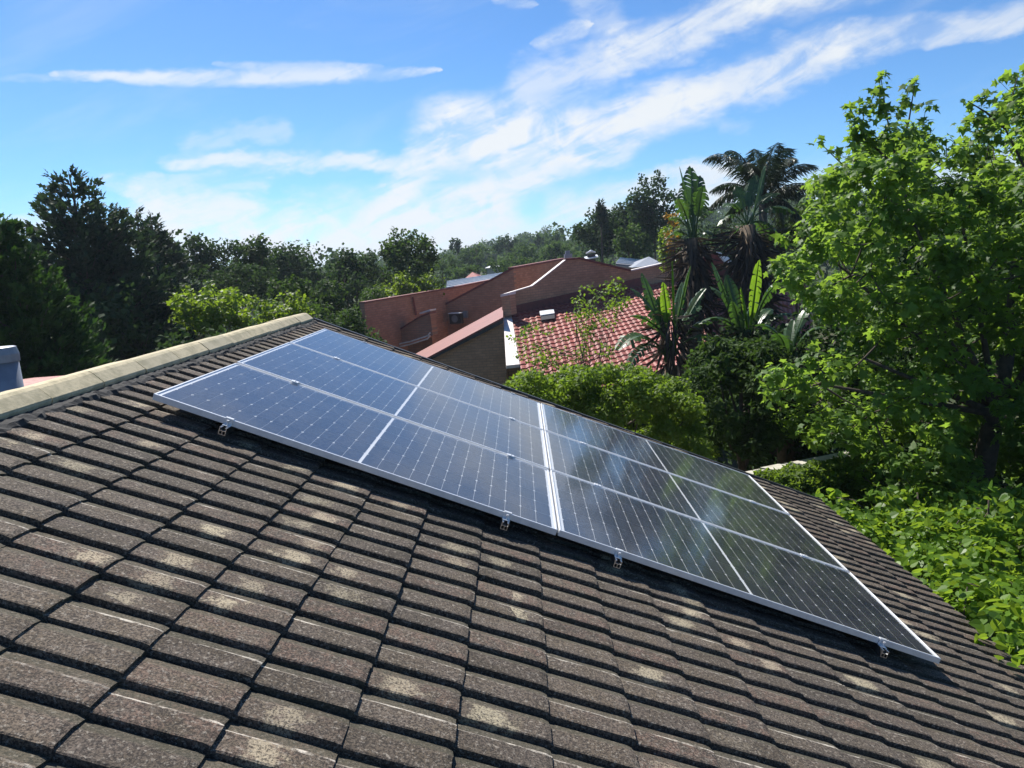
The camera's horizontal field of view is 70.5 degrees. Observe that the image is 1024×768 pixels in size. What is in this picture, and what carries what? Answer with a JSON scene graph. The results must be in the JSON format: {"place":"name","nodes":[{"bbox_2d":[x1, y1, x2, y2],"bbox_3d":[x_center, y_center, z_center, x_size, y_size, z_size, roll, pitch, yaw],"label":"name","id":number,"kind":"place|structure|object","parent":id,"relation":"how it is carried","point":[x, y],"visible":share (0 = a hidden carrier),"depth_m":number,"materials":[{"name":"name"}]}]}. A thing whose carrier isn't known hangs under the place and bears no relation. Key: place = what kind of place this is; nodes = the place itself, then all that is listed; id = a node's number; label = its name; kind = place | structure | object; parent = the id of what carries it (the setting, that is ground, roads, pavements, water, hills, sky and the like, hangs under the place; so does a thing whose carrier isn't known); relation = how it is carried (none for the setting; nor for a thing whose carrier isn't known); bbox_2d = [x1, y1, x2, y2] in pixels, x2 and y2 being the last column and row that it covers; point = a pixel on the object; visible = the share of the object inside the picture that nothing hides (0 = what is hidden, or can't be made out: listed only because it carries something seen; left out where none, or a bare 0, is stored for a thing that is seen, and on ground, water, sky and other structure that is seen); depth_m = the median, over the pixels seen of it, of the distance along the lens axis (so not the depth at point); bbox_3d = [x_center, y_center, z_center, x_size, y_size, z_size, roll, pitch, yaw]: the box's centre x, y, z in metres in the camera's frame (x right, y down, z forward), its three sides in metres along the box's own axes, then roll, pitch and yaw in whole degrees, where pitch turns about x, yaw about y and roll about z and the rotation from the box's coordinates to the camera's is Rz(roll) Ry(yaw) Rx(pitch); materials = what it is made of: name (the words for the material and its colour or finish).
{"place":"outdoors","nodes":[
{"label":"outdoors","id":0,"kind":"place"},
{"bbox_2d":[23,375,64,385],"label":"rust roof","id":1,"kind":"structure","parent":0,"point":[28,381],"depth_m":9.48,"materials":[{"name":"red ceramic"}]},
{"bbox_2d":[0,0,1023,267],"label":"sky","id":2,"kind":"structure","parent":0,"point":[332,123],"materials":[{"name":"blue"}]},
{"bbox_2d":[205,216,1023,647],"bbox_3d":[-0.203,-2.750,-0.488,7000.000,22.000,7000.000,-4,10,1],"label":"ground","id":3,"kind":"structure","parent":0,"point":[723,458],"depth_m":34.84,"materials":[{"name":"green plant"}]},
{"bbox_2d":[0,212,118,378],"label":"cypress tree","id":4,"kind":"object","parent":3,"relation":"on","point":[35,332],"visible":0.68,"depth_m":12.81,"materials":[{"name":"green plant"}]},
{"bbox_2d":[21,164,200,361],"bbox_3d":[-11.936,-0.809,21.332,5.345,10.939,5.295,-1,11,18],"label":"cedar tree","id":5,"kind":"object","parent":3,"relation":"on","point":[64,232],"visible":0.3,"depth_m":20.38,"materials":[{"name":"green plant"}]},
{"bbox_2d":[56,273,169,362],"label":"thicket","id":6,"kind":"object","parent":3,"relation":"on","point":[109,306],"visible":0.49,"depth_m":19.28,"materials":[{"name":"green plant"}]},
{"bbox_2d":[63,200,184,352],"bbox_3d":[-11.918,-0.468,22.379,4.863,10.280,4.173,-11,12,-34],"label":"cedar tree","id":7,"kind":"object","parent":3,"relation":"on","point":[137,245],"visible":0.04,"depth_m":21.70,"materials":[{"name":"green plant"}]},
{"bbox_2d":[126,206,196,339],"bbox_3d":[-11.774,-0.623,24.184,3.722,10.517,3.878,-12,13,-39],"label":"pine tree","id":8,"kind":"object","parent":3,"relation":"on","point":[149,236],"visible":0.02,"depth_m":23.63,"materials":[{"name":"green plant"}]},
{"bbox_2d":[134,211,209,339],"bbox_3d":[-11.686,-0.747,25.332,3.301,10.555,3.784,-14,14,-42],"label":"pine tree","id":9,"kind":"object","parent":3,"relation":"on","point":[156,224],"visible":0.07,"depth_m":24.65,"materials":[{"name":"green plant"}]},
{"bbox_2d":[149,228,205,337],"bbox_3d":[-13.825,-1.362,30.270,3.017,10.532,3.273,-13,13,-40],"label":"conifer","id":10,"kind":"object","parent":3,"relation":"on","point":[178,258],"visible":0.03,"depth_m":29.75,"materials":[{"name":"green plant"}]},
{"bbox_2d":[146,274,208,339],"bbox_3d":[-10.938,0.564,23.538,3.178,8.217,2.953,-4,10,1],"label":"understorey","id":11,"kind":"object","parent":3,"relation":"on","point":[182,292],"visible":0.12,"depth_m":22.88,"materials":[{"name":"green plant"}]},
{"bbox_2d":[169,245,210,288],"bbox_3d":[-15.226,-1.395,33.326,3.293,9.938,3.579,-4,10,1],"label":"understorey","id":12,"kind":"object","parent":3,"relation":"on","point":[194,270],"visible":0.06,"depth_m":33.08,"materials":[{"name":"green plant"}]},
{"bbox_2d":[144,324,244,354],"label":"thicket","id":13,"kind":"object","parent":3,"relation":"on","point":[174,339],"visible":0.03,"depth_m":16.70,"materials":[{"name":"green plant"}]},
{"bbox_2d":[181,231,221,291],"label":"leafy tree","id":14,"kind":"object","parent":3,"relation":"on","point":[204,254],"visible":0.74,"depth_m":35.23,"materials":[{"name":"green plant"}]},
{"bbox_2d":[166,279,264,339],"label":"lime bush","id":15,"kind":"object","parent":3,"relation":"on","point":[199,314],"visible":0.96,"depth_m":19.64,"materials":[{"name":"green plant"}]},
{"bbox_2d":[209,238,247,330],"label":"leafy tree","id":16,"kind":"object","parent":3,"relation":"on","point":[230,250],"visible":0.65,"depth_m":36.33,"materials":[{"name":"green plant"}]},
{"bbox_2d":[196,255,275,331],"bbox_3d":[-12.479,-1.461,34.455,3.977,9.277,4.043,-4,10,1],"label":"understorey","id":17,"kind":"object","parent":3,"relation":"on","point":[219,281],"visible":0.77,"depth_m":33.37,"materials":[{"name":"green plant"}]},
{"bbox_2d":[229,233,281,322],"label":"leafy tree","id":18,"kind":"object","parent":3,"relation":"on","point":[257,253],"visible":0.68,"depth_m":37.15,"materials":[{"name":"green plant"}]},
{"bbox_2d":[255,289,314,324],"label":"lime bush","id":19,"kind":"object","parent":3,"relation":"on","point":[286,308],"visible":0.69,"depth_m":20.87,"materials":[{"name":"green plant"}]},
{"bbox_2d":[254,240,331,306],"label":"leafy tree","id":20,"kind":"object","parent":3,"relation":"on","point":[290,262],"visible":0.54,"depth_m":44.61,"materials":[{"name":"green plant"}]},
{"bbox_2d":[266,274,320,304],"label":"leafy tree","id":21,"kind":"object","parent":3,"relation":"on","point":[273,290],"visible":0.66,"depth_m":27.53,"materials":[{"name":"green plant"}]},
{"bbox_2d":[257,296,341,326],"bbox_3d":[-7.239,0.564,25.633,2.846,7.435,2.585,-8,11,-23],"label":"understorey","id":22,"kind":"object","parent":3,"relation":"on","point":[320,312],"visible":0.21,"depth_m":24.98,"materials":[{"name":"green plant"}]},
{"bbox_2d":[301,266,329,319],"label":"leafy tree","id":23,"kind":"object","parent":3,"relation":"on","point":[312,271],"visible":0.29,"depth_m":43.50,"materials":[{"name":"green plant"}]},
{"bbox_2d":[309,279,347,323],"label":"leafy tree","id":24,"kind":"object","parent":3,"relation":"on","point":[335,300],"visible":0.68,"depth_m":28.71,"materials":[{"name":"green plant"}]},
{"bbox_2d":[309,267,380,322],"bbox_3d":[-8.842,-2.310,40.402,3.829,8.330,3.395,-4,10,1],"label":"understorey","id":25,"kind":"object","parent":3,"relation":"on","point":[349,296],"visible":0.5,"depth_m":39.10,"materials":[{"name":"green plant"}]},
{"bbox_2d":[336,306,370,336],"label":"leafy tree","id":26,"kind":"object","parent":3,"relation":"on","point":[355,324],"visible":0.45,"depth_m":27.02,"materials":[{"name":"green plant"}]},
{"bbox_2d":[325,242,382,317],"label":"leafy tree","id":27,"kind":"object","parent":3,"relation":"on","point":[359,265],"visible":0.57,"depth_m":41.13,"materials":[{"name":"green plant"}]},
{"bbox_2d":[354,283,388,320],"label":"leafy tree","id":28,"kind":"object","parent":3,"relation":"on","point":[377,293],"visible":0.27,"depth_m":34.62,"materials":[{"name":"green plant"}]},
{"bbox_2d":[358,326,387,342],"bbox_3d":[-6.213,0.450,30.602,2.461,5.961,2.720,-5,10,-6],"label":"understorey","id":29,"kind":"object","parent":3,"relation":"on","point":[377,335],"visible":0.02,"depth_m":30.08,"materials":[{"name":"green plant"}]},
{"bbox_2d":[363,265,414,297],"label":"leafy tree","id":30,"kind":"object","parent":3,"relation":"on","point":[382,277],"visible":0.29,"depth_m":43.01,"materials":[{"name":"green plant"}]},
{"bbox_2d":[378,226,440,279],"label":"leafy tree","id":31,"kind":"object","parent":3,"relation":"on","point":[396,254],"visible":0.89,"depth_m":39.02,"materials":[{"name":"green plant"}]},
{"bbox_2d":[373,267,445,297],"bbox_3d":[-5.071,-2.138,38.460,3.711,8.147,3.944,-4,10,1],"label":"canopy","id":32,"kind":"object","parent":3,"relation":"on","point":[402,283],"visible":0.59,"depth_m":37.10,"materials":[{"name":"green plant"}]},
{"bbox_2d":[424,253,458,287],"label":"leafy tree","id":33,"kind":"object","parent":3,"relation":"on","point":[451,261],"visible":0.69,"depth_m":78.68,"materials":[{"name":"green plant"}]},
{"bbox_2d":[449,238,462,278],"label":"leafy tree","id":34,"kind":"object","parent":3,"relation":"on","point":[456,244],"visible":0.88,"depth_m":108.02,"materials":[{"name":"green plant"}]},
{"bbox_2d":[443,263,486,279],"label":"leafy tree","id":35,"kind":"object","parent":3,"relation":"on","point":[465,269],"visible":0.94,"depth_m":70.77,"materials":[{"name":"green plant"}]},
{"bbox_2d":[445,272,502,287],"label":"grey roof","id":36,"kind":"structure","parent":3,"relation":"on","point":[451,283],"depth_m":46.99,"materials":[{"name":"paint"}]},
{"bbox_2d":[466,272,481,277],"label":"red roof","id":37,"kind":"structure","parent":3,"relation":"on","point":[472,274],"depth_m":56.76,"materials":[{"name":"tile"}]},
{"bbox_2d":[457,243,494,273],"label":"leafy tree","id":38,"kind":"object","parent":3,"relation":"on","point":[470,256],"visible":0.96,"depth_m":103.07,"materials":[{"name":"green plant"}]},
{"bbox_2d":[486,266,500,274],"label":"white roof","id":39,"kind":"structure","parent":3,"relation":"on","point":[489,270],"depth_m":94.22,"materials":[{"name":"paint"}]},
{"bbox_2d":[491,233,521,261],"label":"leafy tree","id":40,"kind":"object","parent":3,"relation":"on","point":[508,246],"visible":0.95,"depth_m":127.11,"materials":[{"name":"green plant"}]},
{"bbox_2d":[0,313,1023,767],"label":"house","id":41,"kind":"structure","parent":3,"relation":"on","point":[182,589],"depth_m":2.89,"materials":[{"name":"tile"}]},
{"bbox_2d":[0,345,23,391],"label":"flue pipe","id":42,"kind":"object","parent":41,"relation":"attached to","point":[11,378],"visible":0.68,"depth_m":5.65,"materials":[{"name":"metal"}]},
{"bbox_2d":[218,341,366,435],"bbox_3d":[-1.635,-0.114,5.554,0.325,0.118,3.554,19,10,-3],"label":"mounting rail","id":43,"kind":"object","parent":41,"relation":"attached to","point":[225,428],"visible":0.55,"depth_m":3.86,"materials":[{"name":"metal"}]},
{"bbox_2d":[152,363,556,534],"bbox_3d":[-0.827,0.342,4.461,2.279,0.036,1.134,19,10,-3],"label":"solar panel","id":44,"kind":"object","parent":43,"relation":"attached to","point":[309,420],"visible":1,"depth_m":4.31,"materials":[{"name":"glass"}]},
{"bbox_2d":[237,342,548,469],"bbox_3d":[-0.815,0.136,5.597,2.279,0.038,1.134,19,10,-3],"label":"solar panel","id":45,"kind":"object","parent":43,"relation":"attached to","point":[387,395],"visible":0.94,"depth_m":5.50,"materials":[{"name":"glass"}]},
{"bbox_2d":[500,393,514,530],"bbox_3d":[-0.151,0.401,5.632,0.325,0.118,3.554,19,10,-3],"label":"mounting rail","id":46,"kind":"object","parent":41,"relation":"attached to","point":[505,521],"visible":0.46,"depth_m":3.94,"materials":[{"name":"metal"}]},
{"bbox_2d":[290,329,542,429],"bbox_3d":[-0.805,-0.066,6.733,2.279,0.037,1.134,19,10,-3],"label":"solar panel","id":47,"kind":"object","parent":46,"relation":"attached to","point":[368,356],"visible":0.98,"depth_m":6.67,"materials":[{"name":"glass"}]},
{"bbox_2d":[571,413,623,568],"bbox_3d":[0.461,0.614,5.664,0.325,0.118,3.554,19,10,-3],"label":"mounting rail","id":48,"kind":"object","parent":41,"relation":"attached to","point":[616,558],"visible":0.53,"depth_m":3.97,"materials":[{"name":"metal"}]},
{"bbox_2d":[717,464,888,657],"bbox_3d":[1.946,1.129,5.742,0.325,0.118,3.554,19,10,-3],"label":"mounting rail","id":49,"kind":"object","parent":41,"relation":"attached to","point":[880,649],"visible":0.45,"depth_m":4.05,"materials":[{"name":"metal"}]},
{"bbox_2d":[540,403,789,514],"bbox_3d":[1.357,0.681,6.846,2.279,0.037,1.134,19,10,-3],"label":"solar panel","id":50,"kind":"object","parent":49,"relation":"attached to","point":[650,453],"visible":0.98,"depth_m":6.78,"materials":[{"name":"glass"}]},
{"bbox_2d":[544,430,848,570],"bbox_3d":[1.346,0.885,5.710,2.279,0.037,1.134,19,10,-3],"label":"solar panel","id":51,"kind":"object","parent":49,"relation":"attached to","point":[665,490],"visible":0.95,"depth_m":5.64,"materials":[{"name":"glass"}]},
{"bbox_2d":[549,470,940,663],"bbox_3d":[1.335,1.087,4.574,2.279,0.037,1.134,19,10,-3],"label":"solar panel","id":52,"kind":"object","parent":49,"relation":"attached to","point":[704,553],"visible":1,"depth_m":4.42,"materials":[{"name":"glass"}]},
{"bbox_2d":[487,255,536,272],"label":"leafy tree","id":53,"kind":"object","parent":3,"relation":"on","point":[501,265],"visible":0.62,"depth_m":73.04,"materials":[{"name":"green plant"}]},
{"bbox_2d":[505,242,539,263],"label":"leafy tree","id":54,"kind":"object","parent":3,"relation":"on","point":[526,252],"visible":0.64,"depth_m":97.63,"materials":[{"name":"green plant"}]},
{"bbox_2d":[533,232,541,252],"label":"leafy tree","id":55,"kind":"object","parent":3,"relation":"on","point":[537,239],"visible":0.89,"depth_m":137.07,"materials":[{"name":"green plant"}]},
{"bbox_2d":[532,234,560,249],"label":"leafy tree","id":56,"kind":"object","parent":3,"relation":"on","point":[543,241],"visible":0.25,"depth_m":145.76,"materials":[{"name":"green plant"}]},
{"bbox_2d":[538,239,570,260],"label":"leafy tree","id":57,"kind":"object","parent":3,"relation":"on","point":[549,251],"visible":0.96,"depth_m":88.24,"materials":[{"name":"green plant"}]},
{"bbox_2d":[506,276,632,385],"bbox_3d":[1.313,0.691,14.969,2.629,5.727,1.588,-4,10,1],"label":"twiggy tree","id":58,"kind":"object","parent":3,"relation":"on","point":[584,333],"visible":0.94,"depth_m":14.55,"materials":[{"name":"green plant"}]},
{"bbox_2d":[359,252,818,408],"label":"brick house","id":59,"kind":"structure","parent":3,"relation":"on","point":[508,302],"depth_m":31.44,"materials":[{"name":"brown brick"}]},
{"bbox_2d":[448,311,468,323],"bbox_3d":[-2.736,-3.410,37.119,1.000,0.620,0.360,1,11,28],"label":"air conditioner","id":60,"kind":"object","parent":59,"relation":"attached to","point":[456,317],"visible":1,"depth_m":37.01,"materials":[{"name":"black plastic"}]},
{"bbox_2d":[564,251,571,257],"bbox_3d":[2.839,-6.190,36.455,0.392,1.025,0.400,-4,10,1],"label":"chimney","id":61,"kind":"object","parent":59,"relation":"on","point":[567,254],"visible":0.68,"depth_m":36.22,"materials":[{"name":"grey paint"}]},
{"bbox_2d":[584,250,597,260],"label":"roof turbine","id":62,"kind":"object","parent":59,"relation":"on","point":[590,256],"visible":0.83,"depth_m":41.20,"materials":[{"name":"silver metal"}]},
{"bbox_2d":[189,177,989,314],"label":"hillside wood","id":63,"kind":"object","parent":3,"relation":"on","point":[574,250],"visible":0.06,"depth_m":159.88,"materials":[{"name":"green plant"}]},
{"bbox_2d":[567,207,627,264],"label":"leafy tree","id":64,"kind":"object","parent":3,"relation":"on","point":[588,233],"visible":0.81,"depth_m":59.97,"materials":[{"name":"green plant"}]},
{"bbox_2d":[592,199,609,262],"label":"conifer","id":65,"kind":"object","parent":3,"relation":"on","point":[601,215],"visible":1,"depth_m":58.26,"materials":[{"name":"green plant"}]},
{"bbox_2d":[502,362,720,460],"bbox_3d":[1.748,1.484,12.186,4.029,4.201,3.446,-4,10,1],"label":"leafy bush","id":66,"kind":"object","parent":3,"relation":"on","point":[659,401],"visible":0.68,"depth_m":10.67,"materials":[{"name":"green plant"}]},
{"bbox_2d":[213,257,1010,338],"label":"valley shrubs","id":67,"kind":"object","parent":3,"relation":"on","point":[828,269],"visible":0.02,"depth_m":76.84,"materials":[{"name":"green plant"}]},
{"bbox_2d":[607,199,642,257],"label":"leafy tree","id":68,"kind":"object","parent":3,"relation":"on","point":[621,212],"visible":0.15,"depth_m":61.40,"materials":[{"name":"green plant"}]},
{"bbox_2d":[616,257,640,268],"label":"grey roof","id":69,"kind":"structure","parent":3,"relation":"on","point":[624,262],"depth_m":52.10,"materials":[{"name":"paint"}]},
{"bbox_2d":[610,222,657,259],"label":"leafy tree","id":70,"kind":"object","parent":3,"relation":"on","point":[626,242],"visible":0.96,"depth_m":54.39,"materials":[{"name":"green plant"}]},
{"bbox_2d":[629,257,658,268],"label":"blue grey roof","id":71,"kind":"structure","parent":3,"relation":"on","point":[647,261],"depth_m":50.31,"materials":[{"name":"paint"}]},
{"bbox_2d":[625,169,680,259],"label":"leafy tree","id":72,"kind":"object","parent":3,"relation":"on","point":[646,214],"visible":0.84,"depth_m":56.00,"materials":[{"name":"green plant"}]},
{"bbox_2d":[615,263,712,419],"bbox_3d":[3.884,0.171,18.412,2.616,6.488,1.797,-4,10,1],"label":"strelitzia","id":73,"kind":"object","parent":3,"relation":"on","point":[668,349],"visible":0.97,"depth_m":17.91,"materials":[{"name":"green plant"}]},
{"bbox_2d":[656,224,681,289],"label":"leafy tree","id":74,"kind":"object","parent":3,"relation":"on","point":[662,231],"visible":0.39,"depth_m":32.34,"materials":[{"name":"green plant"}]},
{"bbox_2d":[663,212,679,378],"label":"yellowing tree","id":75,"kind":"object","parent":3,"relation":"on","point":[672,230],"visible":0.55,"depth_m":31.34,"materials":[{"name":"green plant"}]},
{"bbox_2d":[653,166,728,404],"bbox_3d":[6.036,-1.865,24.000,2.709,10.443,2.738,-10,11,-27],"label":"strelitzia","id":76,"kind":"object","parent":3,"relation":"on","point":[692,202],"visible":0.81,"depth_m":23.36,"materials":[{"name":"green plant"}]},
{"bbox_2d":[681,218,769,260],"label":"leafy tree","id":77,"kind":"object","parent":3,"relation":"on","point":[714,231],"visible":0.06,"depth_m":44.54,"materials":[{"name":"green plant"}]},
{"bbox_2d":[681,333,798,470],"bbox_3d":[4.420,1.132,13.644,2.744,4.376,3.086,-4,10,1],"label":"leafy shrub","id":78,"kind":"object","parent":3,"relation":"on","point":[741,432],"visible":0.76,"depth_m":12.83,"materials":[{"name":"green plant"}]},
{"bbox_2d":[704,166,795,469],"bbox_3d":[7.582,-1.694,22.962,2.877,9.976,2.878,-11,12,-34],"label":"strelitzia","id":79,"kind":"object","parent":3,"relation":"on","point":[748,252],"visible":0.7,"depth_m":22.36,"materials":[{"name":"green plant"}]},
{"bbox_2d":[699,260,805,470],"bbox_3d":[5.934,0.126,17.754,2.844,6.286,1.367,-4,10,1],"label":"strelitzia","id":80,"kind":"object","parent":3,"relation":"on","point":[738,318],"visible":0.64,"depth_m":17.27,"materials":[{"name":"green plant"}]},
{"bbox_2d":[702,142,818,456],"bbox_3d":[8.570,-2.515,24.936,4.708,11.222,3.340,-8,11,-20],"label":"queen palm","id":81,"kind":"object","parent":3,"relation":"on","point":[776,165],"visible":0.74,"depth_m":23.87,"materials":[{"name":"green plant"}]},
{"bbox_2d":[688,311,889,470],"bbox_3d":[6.388,0.725,16.683,5.040,4.946,3.666,-4,10,1],"label":"leafy shrub","id":82,"kind":"object","parent":3,"relation":"on","point":[801,450],"visible":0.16,"depth_m":16.03,"materials":[{"name":"green plant"}]},
{"bbox_2d":[755,308,825,463],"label":"strelitzia","id":83,"kind":"object","parent":3,"relation":"on","point":[795,330],"visible":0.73,"depth_m":15.62,"materials":[{"name":"green plant"}]},
{"bbox_2d":[769,202,819,447],"bbox_3d":[10.597,-1.947,26.935,2.338,9.499,2.206,-4,10,1],"label":"leafy tree","id":84,"kind":"object","parent":3,"relation":"on","point":[800,210],"visible":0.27,"depth_m":26.11,"materials":[{"name":"green plant"}]},
{"bbox_2d":[745,451,855,504],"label":"garden wall","id":85,"kind":"structure","parent":3,"relation":"on","point":[804,461],"depth_m":11.67,"materials":[{"name":"paint"}]},
{"bbox_2d":[752,454,902,527],"bbox_3d":[5.057,2.157,11.355,4.289,2.678,0.750,-14,14,-43],"label":"clipped hedge","id":86,"kind":"object","parent":3,"relation":"on","point":[810,478],"visible":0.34,"depth_m":10.76,"materials":[{"name":"green plant"}]},
{"bbox_2d":[754,63,1023,523],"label":"plane tree","id":87,"kind":"object","parent":3,"relation":"on","point":[946,460],"visible":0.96,"depth_m":10.40,"materials":[{"name":"green plant"}]},
{"bbox_2d":[806,478,1023,668],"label":"climbing vine","id":88,"kind":"object","parent":3,"relation":"on","point":[954,555],"visible":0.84,"depth_m":7.54,"materials":[{"name":"green plant"}]},
{"bbox_2d":[818,150,1023,489],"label":"shade trees","id":89,"kind":"object","parent":3,"relation":"on","point":[906,356],"visible":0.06,"depth_m":16.49,"materials":[{"name":"green plant"}]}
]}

